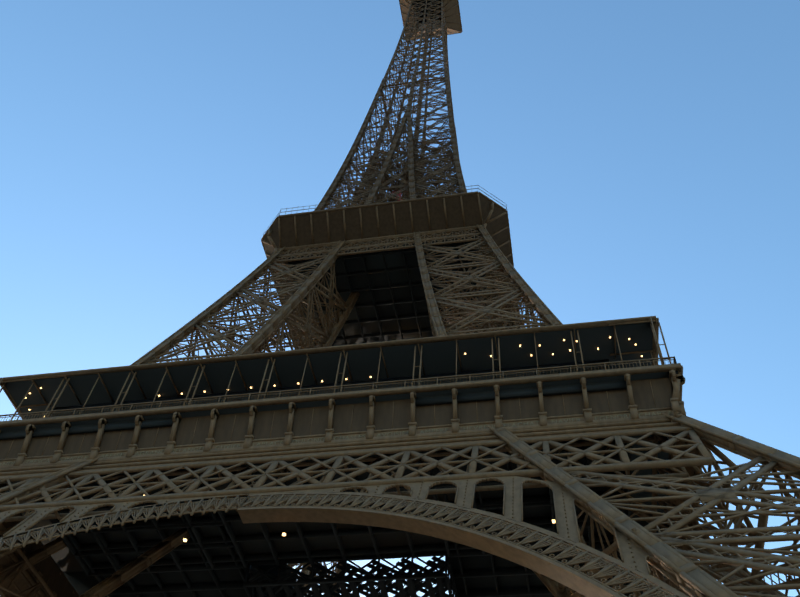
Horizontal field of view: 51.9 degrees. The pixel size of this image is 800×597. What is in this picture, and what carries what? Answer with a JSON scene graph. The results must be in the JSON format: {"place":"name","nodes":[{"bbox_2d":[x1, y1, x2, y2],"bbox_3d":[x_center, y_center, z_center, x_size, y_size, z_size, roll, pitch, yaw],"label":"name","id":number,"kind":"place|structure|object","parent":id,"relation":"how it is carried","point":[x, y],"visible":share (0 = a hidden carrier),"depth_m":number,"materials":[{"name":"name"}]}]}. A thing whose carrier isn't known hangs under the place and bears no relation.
{"place":"outdoors","nodes":[
{"label":"outdoors","id":0,"kind":"place"},
{"bbox_2d":[0,0,799,596],"label":"sky","id":1,"kind":"structure","parent":0,"point":[642,157],"materials":[{"name":"blue"}]},
{"bbox_3d":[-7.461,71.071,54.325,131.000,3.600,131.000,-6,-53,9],"label":"tower pedestals","id":2,"kind":"object","parent":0,"visible":0},
{"bbox_2d":[0,0,799,596],"bbox_3d":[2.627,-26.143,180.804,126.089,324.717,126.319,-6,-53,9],"label":"tower","id":3,"kind":"structure","parent":2,"relation":"on","point":[684,554],"depth_m":71.83,"materials":[{"name":"metal"}]},
{"bbox_2d":[25,337,642,541],"bbox_3d":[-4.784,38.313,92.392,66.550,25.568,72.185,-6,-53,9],"label":"lights","id":4,"kind":"object","parent":3,"relation":"attached to","point":[283,534],"visible":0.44,"depth_m":81.14,"materials":[{"name":"yellow"}]},
{"bbox_2d":[0,411,671,464],"bbox_3d":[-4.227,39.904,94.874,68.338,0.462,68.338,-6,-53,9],"label":"frieze panels","id":5,"kind":"object","parent":3,"relation":"on","point":[340,437],"visible":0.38,"depth_m":73.88,"materials":[{"name":"gold metal"}]},
{"bbox_2d":[0,0,677,596],"bbox_3d":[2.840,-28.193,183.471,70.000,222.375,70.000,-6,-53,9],"label":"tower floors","id":6,"kind":"structure","parent":3,"relation":"on","point":[224,554],"depth_m":89.22,"materials":[{"name":"brown metal"}]},
{"bbox_2d":[51,359,610,416],"bbox_3d":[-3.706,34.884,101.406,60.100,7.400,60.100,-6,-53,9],"label":"railing","id":7,"kind":"object","parent":6,"relation":"on","point":[460,379],"visible":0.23,"depth_m":85.39,"materials":[{"name":"brown metal"}]},
{"bbox_2d":[0,194,672,596],"bbox_3d":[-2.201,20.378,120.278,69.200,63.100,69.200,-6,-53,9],"label":"tower soffits","id":8,"kind":"object","parent":6,"relation":"on","point":[398,412],"visible":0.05,"depth_m":78.35,"materials":[{"name":"paint"}]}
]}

